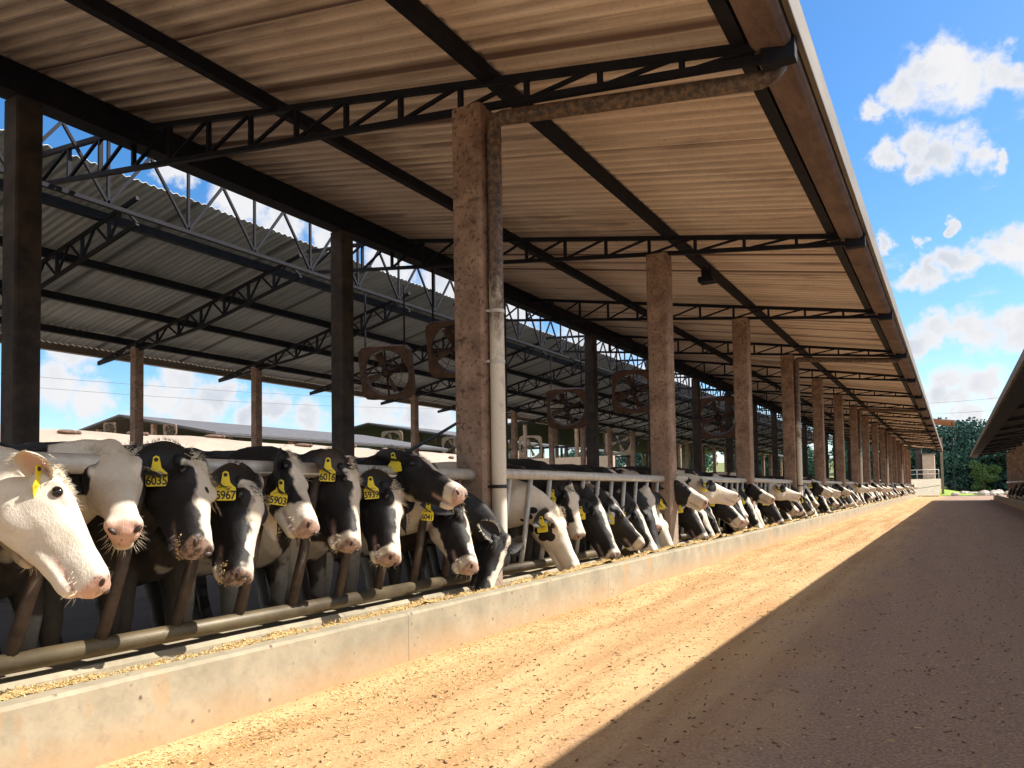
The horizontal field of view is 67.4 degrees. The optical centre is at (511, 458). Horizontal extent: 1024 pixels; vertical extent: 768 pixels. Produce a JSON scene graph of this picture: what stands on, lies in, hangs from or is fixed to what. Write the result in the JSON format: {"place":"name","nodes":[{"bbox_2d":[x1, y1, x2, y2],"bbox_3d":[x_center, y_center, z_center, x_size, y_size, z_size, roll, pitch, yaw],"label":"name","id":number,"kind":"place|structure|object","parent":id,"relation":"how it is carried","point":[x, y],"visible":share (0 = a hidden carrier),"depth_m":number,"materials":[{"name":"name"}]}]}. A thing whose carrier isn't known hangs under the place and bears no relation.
{"place":"outdoors","nodes":[
{"label":"outdoors","id":0,"kind":"place"},
{"bbox_2d":[0,373,363,397],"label":"power line","id":1,"kind":"object","parent":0,"point":[189,388],"visible":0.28,"depth_m":60.46,"materials":[{"name":"metal"}]},
{"bbox_2d":[0,384,386,407],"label":"power line","id":2,"kind":"object","parent":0,"point":[201,399],"visible":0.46,"depth_m":61.22,"materials":[{"name":"metal"}]},
{"bbox_2d":[0,544,539,651],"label":"barn floor","id":3,"kind":"structure","parent":0,"point":[81,619],"depth_m":7.03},
{"bbox_2d":[0,540,36,575],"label":"cow","id":4,"kind":"object","parent":3,"relation":"on","point":[20,560],"visible":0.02,"depth_m":3.16},
{"bbox_2d":[0,446,110,602],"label":"cow","id":5,"kind":"object","parent":3,"relation":"on","point":[43,530],"visible":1,"depth_m":2.84},
{"bbox_2d":[0,439,167,650],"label":"cow","id":6,"kind":"object","parent":3,"relation":"on","point":[109,486],"visible":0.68,"depth_m":3.50},
{"bbox_2d":[9,436,221,647],"bbox_3d":[-2.478,0.571,4.153,2.449,1.322,0.740,-2,-3,23],"label":"cow","id":7,"kind":"object","parent":3,"relation":"on","point":[180,499],"visible":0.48,"depth_m":3.73},
{"bbox_2d":[0,445,282,653],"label":"cow","id":8,"kind":"object","parent":3,"relation":"on","point":[242,502],"visible":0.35,"depth_m":4.06},
{"bbox_2d":[59,444,319,643],"bbox_3d":[-2.137,0.595,4.819,2.375,1.321,0.726,-2,-3,24],"label":"cow","id":9,"kind":"object","parent":3,"relation":"on","point":[294,515],"visible":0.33,"depth_m":4.40},
{"bbox_2d":[144,446,364,627],"bbox_3d":[-1.949,0.605,5.179,2.341,1.325,0.740,-2,-3,23],"label":"cow","id":10,"kind":"object","parent":3,"relation":"on","point":[340,497],"visible":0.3,"depth_m":4.76},
{"bbox_2d":[158,453,410,618],"bbox_3d":[-1.710,0.618,5.506,2.432,1.321,0.701,-2,-3,26],"label":"cow","id":11,"kind":"object","parent":3,"relation":"on","point":[383,519],"visible":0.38,"depth_m":5.01},
{"bbox_2d":[191,444,467,620],"bbox_3d":[-1.474,0.598,5.717,2.628,1.371,0.760,-2,-3,21],"label":"cow","id":12,"kind":"object","parent":3,"relation":"on","point":[418,478],"visible":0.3,"depth_m":5.32},
{"bbox_2d":[254,455,478,608],"bbox_3d":[-1.352,0.636,6.060,2.488,1.321,0.803,-2,-3,18],"label":"cow","id":13,"kind":"object","parent":3,"relation":"on","point":[450,533],"visible":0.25,"depth_m":5.65},
{"bbox_2d":[264,492,524,600],"bbox_3d":[-1.132,0.647,6.393,2.423,1.321,0.748,-2,-3,22],"label":"cow","id":14,"kind":"object","parent":3,"relation":"on","point":[495,545],"visible":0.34,"depth_m":5.98},
{"bbox_2d":[360,462,579,589],"bbox_3d":[-0.506,0.688,7.559,2.460,1.321,0.783,-2,-3,20],"label":"cow","id":15,"kind":"object","parent":3,"relation":"on","point":[547,526],"visible":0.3,"depth_m":7.17},
{"bbox_2d":[402,463,585,581],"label":"cow","id":16,"kind":"object","parent":3,"relation":"on","point":[567,495],"visible":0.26,"depth_m":7.74},
{"bbox_2d":[427,459,620,576],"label":"cow","id":17,"kind":"object","parent":3,"relation":"on","point":[594,515],"visible":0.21,"depth_m":8.02},
{"bbox_2d":[516,465,661,562],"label":"cow","id":18,"kind":"object","parent":3,"relation":"on","point":[645,509],"visible":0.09,"depth_m":9.51},
{"bbox_2d":[554,469,644,550],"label":"cow","id":19,"kind":"object","parent":3,"relation":"on","point":[626,534],"visible":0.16,"depth_m":8.47},
{"bbox_2d":[560,470,639,557],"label":"cow","id":20,"kind":"object","parent":3,"relation":"on","point":[624,552],"visible":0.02,"depth_m":8.98},
{"bbox_2d":[549,464,657,552],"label":"cow","id":21,"kind":"object","parent":3,"relation":"on","point":[634,515],"visible":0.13,"depth_m":9.23},
{"bbox_2d":[544,469,667,557],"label":"cow","id":22,"kind":"object","parent":3,"relation":"on","point":[653,499],"visible":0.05,"depth_m":9.81},
{"bbox_2d":[585,510,714,550],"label":"cow","id":23,"kind":"object","parent":3,"relation":"on","point":[703,515],"visible":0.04,"depth_m":11.53},
{"bbox_2d":[607,468,709,510],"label":"cow","id":24,"kind":"object","parent":3,"relation":"on","point":[686,495],"visible":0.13,"depth_m":10.42},
{"bbox_2d":[657,507,673,547],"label":"cow","id":25,"kind":"object","parent":3,"relation":"on","point":[664,537],"visible":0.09,"depth_m":10.05},
{"bbox_2d":[629,469,708,540],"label":"cow","id":26,"kind":"object","parent":3,"relation":"on","point":[690,522],"visible":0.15,"depth_m":10.78},
{"bbox_2d":[605,466,739,505],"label":"cow","id":27,"kind":"object","parent":3,"relation":"on","point":[712,491],"visible":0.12,"depth_m":11.24},
{"bbox_2d":[677,472,721,534],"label":"cow","id":28,"kind":"object","parent":3,"relation":"on","point":[712,521],"visible":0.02,"depth_m":11.88},
{"bbox_2d":[685,468,734,534],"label":"cow","id":29,"kind":"object","parent":3,"relation":"on","point":[730,530],"visible":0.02,"depth_m":13.19},
{"bbox_2d":[679,504,745,533],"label":"cow","id":30,"kind":"object","parent":3,"relation":"on","point":[731,516],"visible":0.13,"depth_m":12.15},
{"bbox_2d":[677,467,748,532],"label":"cow","id":31,"kind":"object","parent":3,"relation":"on","point":[689,471],"visible":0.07,"depth_m":12.59},
{"bbox_2d":[700,472,763,529],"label":"cow","id":32,"kind":"object","parent":3,"relation":"on","point":[752,518],"visible":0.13,"depth_m":13.86},
{"bbox_2d":[721,519,746,531],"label":"cow","id":33,"kind":"object","parent":3,"relation":"on","point":[735,529],"visible":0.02,"depth_m":12.97},
{"bbox_2d":[721,483,747,517],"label":"cow","id":34,"kind":"object","parent":3,"relation":"on","point":[741,501],"visible":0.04,"depth_m":13.64},
{"bbox_2d":[709,472,771,524],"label":"cow","id":35,"kind":"object","parent":3,"relation":"on","point":[733,474],"visible":0.02,"depth_m":16.26},
{"bbox_2d":[718,475,764,525],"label":"cow","id":36,"kind":"object","parent":3,"relation":"on","point":[759,515],"visible":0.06,"depth_m":14.92},
{"bbox_2d":[719,475,783,524],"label":"cow","id":37,"kind":"object","parent":3,"relation":"on","point":[771,513],"visible":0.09,"depth_m":15.26},
{"bbox_2d":[733,483,775,505],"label":"cow","id":38,"kind":"object","parent":3,"relation":"on","point":[755,492],"visible":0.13,"depth_m":14.40},
{"bbox_2d":[755,482,801,501],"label":"cow","id":39,"kind":"object","parent":3,"relation":"on","point":[778,492],"visible":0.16,"depth_m":16.42},
{"bbox_2d":[754,473,804,515],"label":"cow","id":40,"kind":"object","parent":3,"relation":"on","point":[796,503],"visible":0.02,"depth_m":17.61},
{"bbox_2d":[777,508,791,521],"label":"cow","id":41,"kind":"object","parent":3,"relation":"on","point":[786,517],"visible":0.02,"depth_m":17.12},
{"bbox_2d":[774,500,799,515],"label":"cow","id":42,"kind":"object","parent":3,"relation":"on","point":[789,507],"visible":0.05,"depth_m":16.54},
{"bbox_2d":[766,477,813,514],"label":"cow","id":43,"kind":"object","parent":3,"relation":"on","point":[807,508],"visible":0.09,"depth_m":18.47},
{"bbox_2d":[764,476,817,516],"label":"cow","id":44,"kind":"object","parent":3,"relation":"on","point":[808,502],"visible":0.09,"depth_m":19.26},
{"bbox_2d":[774,476,818,507],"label":"cow","id":45,"kind":"object","parent":3,"relation":"on","point":[812,499],"visible":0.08,"depth_m":20.12},
{"bbox_2d":[787,487,807,518],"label":"cow","id":46,"kind":"object","parent":3,"relation":"on","point":[804,515],"visible":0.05,"depth_m":17.92},
{"bbox_2d":[781,476,833,497],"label":"cow","id":47,"kind":"object","parent":3,"relation":"on","point":[816,488],"visible":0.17,"depth_m":20.96},
{"bbox_2d":[812,494,830,513],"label":"cow","id":48,"kind":"object","parent":3,"relation":"on","point":[823,507],"visible":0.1,"depth_m":21.21},
{"bbox_2d":[803,476,847,506],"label":"cow","id":49,"kind":"object","parent":3,"relation":"on","point":[842,499],"visible":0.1,"depth_m":24.68},
{"bbox_2d":[823,485,841,497],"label":"cow","id":50,"kind":"object","parent":3,"relation":"on","point":[837,494],"visible":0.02,"depth_m":21.62},
{"bbox_2d":[829,497,838,507],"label":"cow","id":51,"kind":"object","parent":3,"relation":"on","point":[834,502],"visible":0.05,"depth_m":22.95},
{"bbox_2d":[833,497,843,508],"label":"cow","id":52,"kind":"object","parent":3,"relation":"on","point":[841,506],"visible":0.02,"depth_m":23.89},
{"bbox_2d":[827,480,851,496],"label":"cow","id":53,"kind":"object","parent":3,"relation":"on","point":[844,490],"visible":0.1,"depth_m":25.08},
{"bbox_2d":[842,495,852,506],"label":"cow","id":54,"kind":"object","parent":3,"relation":"on","point":[847,500],"visible":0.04,"depth_m":25.55},
{"bbox_2d":[848,481,870,492],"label":"cow","id":55,"kind":"object","parent":3,"relation":"on","point":[858,488],"visible":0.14,"depth_m":29.56},
{"bbox_2d":[846,479,875,491],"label":"cow","id":56,"kind":"object","parent":3,"relation":"on","point":[873,489],"visible":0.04,"depth_m":31.81},
{"bbox_2d":[863,480,882,491],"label":"cow","id":57,"kind":"object","parent":3,"relation":"on","point":[877,487],"visible":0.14,"depth_m":35.03},
{"bbox_2d":[0,0,1023,465],"label":"sky","id":58,"kind":"structure","parent":0,"point":[927,96],"materials":[{"name":"blue"}]},
{"bbox_2d":[94,495,1023,767],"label":"lane","id":59,"kind":"structure","parent":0,"point":[814,673],"depth_m":4.24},
{"bbox_2d":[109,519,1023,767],"bbox_3d":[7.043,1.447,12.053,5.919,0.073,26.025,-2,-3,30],"label":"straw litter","id":60,"kind":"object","parent":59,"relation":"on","point":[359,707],"visible":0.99,"depth_m":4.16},
{"bbox_2d":[140,515,1023,767],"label":"dung crumbs","id":61,"kind":"object","parent":59,"relation":"on","point":[665,739],"visible":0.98,"depth_m":4.49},
{"bbox_2d":[924,418,954,490],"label":"open shelter","id":62,"kind":"object","parent":59,"relation":"on","point":[945,422],"visible":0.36,"depth_m":91.07,"materials":[{"name":"metal"}]},
{"bbox_2d":[939,438,943,493],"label":"post","id":63,"kind":"object","parent":59,"relation":"on","point":[942,473],"visible":0.66,"depth_m":77.67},
{"bbox_2d":[624,460,1007,491],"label":"hill","id":64,"kind":"structure","parent":0,"point":[720,467],"depth_m":158.35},
{"bbox_2d":[563,449,580,456],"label":"tree","id":65,"kind":"object","parent":64,"relation":"on","point":[570,454],"visible":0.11,"depth_m":173.69,"materials":[{"name":"green plant"}]},
{"bbox_2d":[599,451,625,466],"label":"tree","id":66,"kind":"object","parent":64,"relation":"on","point":[617,463],"visible":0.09,"depth_m":173.39,"materials":[{"name":"green plant"}]},
{"bbox_2d":[615,451,645,465],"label":"tree","id":67,"kind":"object","parent":64,"relation":"on","point":[622,459],"visible":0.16,"depth_m":166.04,"materials":[{"name":"green plant"}]},
{"bbox_2d":[682,453,717,471],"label":"tree","id":68,"kind":"object","parent":64,"relation":"on","point":[707,460],"visible":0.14,"depth_m":149.02,"materials":[{"name":"green plant"}]},
{"bbox_2d":[759,451,783,475],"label":"tree","id":69,"kind":"object","parent":64,"relation":"on","point":[767,461],"visible":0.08,"depth_m":141.68,"materials":[{"name":"green plant"}]},
{"bbox_2d":[759,445,812,475],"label":"tree","id":70,"kind":"object","parent":64,"relation":"on","point":[781,452],"visible":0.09,"depth_m":137.28,"materials":[{"name":"green plant"}]},
{"bbox_2d":[802,447,832,476],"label":"tree","id":71,"kind":"object","parent":64,"relation":"on","point":[811,473],"visible":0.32,"depth_m":133.78,"materials":[{"name":"green plant"}]},
{"bbox_2d":[828,441,862,478],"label":"tree","id":72,"kind":"object","parent":64,"relation":"on","point":[831,453],"visible":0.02,"depth_m":134.28,"materials":[{"name":"green plant"}]},
{"bbox_2d":[850,443,915,479],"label":"tree","id":73,"kind":"object","parent":64,"relation":"on","point":[879,462],"visible":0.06,"depth_m":115.93,"materials":[{"name":"green plant"}]},
{"bbox_2d":[907,431,957,483],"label":"tree","id":74,"kind":"object","parent":64,"relation":"on","point":[912,454],"visible":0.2,"depth_m":109.89,"materials":[{"name":"green plant"}]},
{"bbox_2d":[912,417,976,489],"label":"tree","id":75,"kind":"object","parent":64,"relation":"on","point":[936,461],"visible":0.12,"depth_m":109.80,"materials":[{"name":"green plant"}]},
{"bbox_2d":[937,440,991,490],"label":"tree","id":76,"kind":"object","parent":64,"relation":"on","point":[959,480],"visible":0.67,"depth_m":105.70,"materials":[{"name":"green plant"}]},
{"bbox_2d":[938,417,1007,490],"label":"tree","id":77,"kind":"object","parent":64,"relation":"on","point":[959,433],"visible":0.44,"depth_m":107.03,"materials":[{"name":"green plant"}]},
{"bbox_2d":[967,460,1001,490],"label":"tree","id":78,"kind":"object","parent":64,"relation":"on","point":[982,475],"visible":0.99,"depth_m":102.64,"materials":[{"name":"green plant"}]},
{"bbox_2d":[956,433,1022,489],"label":"tree","id":79,"kind":"object","parent":64,"relation":"on","point":[1003,478],"visible":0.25,"depth_m":104.61,"materials":[{"name":"green plant"}]},
{"bbox_2d":[965,433,1022,488],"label":"tree","id":80,"kind":"object","parent":64,"relation":"on","point":[995,459],"visible":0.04,"depth_m":105.56,"materials":[{"name":"green plant"}]},
{"bbox_2d":[880,479,940,496],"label":"wall","id":81,"kind":"structure","parent":0,"point":[929,488],"depth_m":77.42,"materials":[{"name":"concrete"}]},
{"bbox_2d":[915,448,935,478],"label":"shed","id":82,"kind":"structure","parent":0,"point":[926,461],"depth_m":83.75,"materials":[{"name":"concrete"}]},
{"bbox_2d":[940,489,972,495],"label":"lawn","id":83,"kind":"structure","parent":0,"point":[947,492],"depth_m":77.88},
{"label":"ground","id":84,"kind":"structure","parent":0,"visible":0},
{"bbox_2d":[39,429,455,462],"bbox_3d":[-10.886,1.037,32.793,16.400,3.338,42.000,-2,-3,30],"label":"silage heap","id":85,"kind":"object","parent":84,"relation":"on","point":[202,443],"visible":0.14,"depth_m":26.12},
{"bbox_2d":[57,429,81,434],"bbox_3d":[-12.850,-0.772,22.285,0.292,0.160,0.747,-2,-3,21],"label":"sandbag","id":86,"kind":"object","parent":85,"relation":"on","point":[65,431],"visible":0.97,"depth_m":22.14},
{"bbox_2d":[204,434,225,438],"bbox_3d":[-10.818,-0.813,27.963,0.746,0.160,0.292,1,-3,-34],"label":"sandbag","id":87,"kind":"object","parent":85,"relation":"on","point":[215,436],"visible":0.92,"depth_m":27.85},
{"bbox_2d":[294,443,312,446],"bbox_3d":[-8.278,-0.541,30.504,0.747,0.160,0.292,1,-3,-37],"label":"sandbag","id":88,"kind":"object","parent":85,"relation":"on","point":[304,445],"visible":0.98,"depth_m":30.39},
{"bbox_2d":[79,414,447,450],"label":"barn","id":89,"kind":"structure","parent":84,"relation":"on","point":[154,426],"depth_m":49.05,"materials":[{"name":"metal"}]},
{"bbox_2d":[103,422,116,432],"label":"barn fan","id":90,"kind":"object","parent":89,"relation":"hanging from","point":[111,428],"visible":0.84,"depth_m":45.66},
{"bbox_2d":[163,424,176,435],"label":"barn fan","id":91,"kind":"object","parent":89,"relation":"hanging from","point":[170,430],"visible":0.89,"depth_m":42.88},
{"bbox_2d":[0,494,917,767],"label":"feed wall","id":92,"kind":"structure","parent":84,"relation":"on","point":[106,720],"depth_m":3.85,"materials":[{"name":"concrete"}]},
{"bbox_2d":[0,493,915,700],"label":"chopped feed","id":93,"kind":"object","parent":92,"relation":"in","point":[244,643],"visible":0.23,"depth_m":4.98},
{"bbox_2d":[0,521,789,700],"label":"feed bits","id":94,"kind":"object","parent":93,"relation":"on","point":[140,666],"visible":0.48,"depth_m":4.01,"materials":[{"name":"plant"}]},
{"bbox_2d":[0,0,942,602],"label":"cattle barn","id":95,"kind":"structure","parent":84,"relation":"on","point":[664,190],"depth_m":9.71,"materials":[{"name":"brown metal"}]},
{"bbox_2d":[0,452,475,675],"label":"feed fence","id":96,"kind":"object","parent":95,"relation":"attached to","point":[15,659],"visible":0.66,"depth_m":3.94,"materials":[{"name":"metal"}]},
{"bbox_2d":[358,285,415,399],"bbox_3d":[-2.389,-2.207,14.673,1.020,2.135,0.493,-1,-3,9],"label":"barn fan","id":97,"kind":"object","parent":95,"relation":"hanging from","point":[403,351],"visible":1,"depth_m":14.59},
{"bbox_2d":[406,422,455,450],"bbox_3d":[-2.105,-0.299,15.125,0.070,2.146,7.091,-2,-3,23],"label":"hose","id":98,"kind":"object","parent":95,"relation":"attached to","point":[432,437],"visible":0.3,"depth_m":16.09,"materials":[{"name":"black rubber"}]},
{"bbox_2d":[425,268,454,377],"bbox_3d":[-0.985,-2.388,13.351,0.980,1.933,0.473,-1,-3,9],"label":"barn fan","id":99,"kind":"object","parent":95,"relation":"hanging from","point":[436,368],"visible":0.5,"depth_m":13.29},
{"bbox_2d":[519,436,541,458],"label":"barn fan","id":100,"kind":"object","parent":95,"relation":"attached to","point":[530,447],"visible":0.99,"depth_m":57.99},
{"bbox_2d":[546,348,585,428],"bbox_3d":[1.525,-1.946,21.426,1.120,2.191,0.541,-1,-3,9],"label":"barn fan","id":101,"kind":"object","parent":95,"relation":"hanging from","point":[551,394],"visible":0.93,"depth_m":21.34},
{"bbox_2d":[502,469,664,574],"bbox_3d":[0.929,0.610,8.461,0.094,0.933,4.500,-2,-3,30],"label":"feed fence","id":102,"kind":"object","parent":95,"relation":"attached to","point":[530,476],"visible":0.44,"depth_m":7.49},
{"bbox_2d":[605,433,630,454],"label":"barn fan","id":103,"kind":"object","parent":95,"relation":"attached to","point":[627,451],"visible":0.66,"depth_m":54.45},
{"bbox_2d":[612,337,649,413],"bbox_3d":[3.118,-2.159,19.754,1.100,1.962,0.531,-1,-3,9],"label":"barn fan","id":104,"kind":"object","parent":95,"relation":"hanging from","point":[617,377],"visible":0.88,"depth_m":19.69},
{"bbox_2d":[677,475,746,539],"bbox_3d":[3.295,0.752,12.566,0.094,0.933,4.500,-2,-3,30],"label":"feed fence","id":105,"kind":"object","parent":95,"relation":"attached to","point":[682,535],"visible":0.13,"depth_m":12.85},
{"bbox_2d":[700,391,734,438],"bbox_3d":[8.330,-1.783,31.055,1.700,1.896,0.821,-1,-3,9],"label":"barn fan","id":106,"kind":"object","parent":95,"relation":"hanging from","point":[717,415],"visible":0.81,"depth_m":30.98},
{"bbox_2d":[755,478,793,522],"bbox_3d":[5.660,0.893,16.672,0.094,0.933,4.500,-2,-3,30],"label":"feed fence","id":107,"kind":"object","parent":95,"relation":"attached to","point":[769,481],"visible":0.27,"depth_m":16.34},
{"bbox_2d":[803,480,821,512],"bbox_3d":[8.025,1.035,20.777,0.094,0.933,4.500,-2,-3,30],"label":"feed fence","id":108,"kind":"object","parent":95,"relation":"attached to","point":[806,482],"visible":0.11,"depth_m":20.72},
{"bbox_2d":[826,481,841,509],"bbox_3d":[10.391,1.176,24.882,0.094,0.933,4.500,-2,-3,30],"label":"feed fence","id":109,"kind":"object","parent":95,"relation":"attached to","point":[829,483],"visible":0.2,"depth_m":24.59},
{"bbox_2d":[354,423,619,458],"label":"barn","id":110,"kind":"structure","parent":84,"relation":"on","point":[372,429],"depth_m":75.77,"materials":[{"name":"metal"}]},
{"bbox_2d":[381,431,402,449],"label":"barn fan","id":111,"kind":"object","parent":110,"relation":"hanging from","point":[385,433],"visible":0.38,"depth_m":68.39},
{"bbox_2d":[442,437,455,453],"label":"barn fan","id":112,"kind":"object","parent":110,"relation":"hanging from","point":[444,439],"visible":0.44,"depth_m":65.14},
{"bbox_2d":[508,420,782,475],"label":"barn","id":113,"kind":"structure","parent":84,"relation":"on","point":[568,438],"depth_m":69.21,"materials":[{"name":"metal"}]},
{"bbox_2d":[951,489,1007,495],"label":"rubble","id":114,"kind":"object","parent":84,"relation":"on","point":[998,492],"visible":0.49,"depth_m":76.68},
{"bbox_2d":[970,349,1023,500],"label":"cattle barn","id":115,"kind":"structure","parent":84,"relation":"on","point":[1003,429],"depth_m":28.93,"materials":[{"name":"paint"}]},
{"bbox_2d":[993,495,1023,510],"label":"feed wall","id":116,"kind":"structure","parent":84,"relation":"on","point":[1018,504],"depth_m":37.63,"materials":[{"name":"concrete"}]},
{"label":"field","id":117,"kind":"structure","parent":0,"visible":0},
{"bbox_2d":[534,455,614,466],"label":"wall","id":118,"kind":"structure","parent":117,"relation":"on","point":[603,461],"depth_m":51.39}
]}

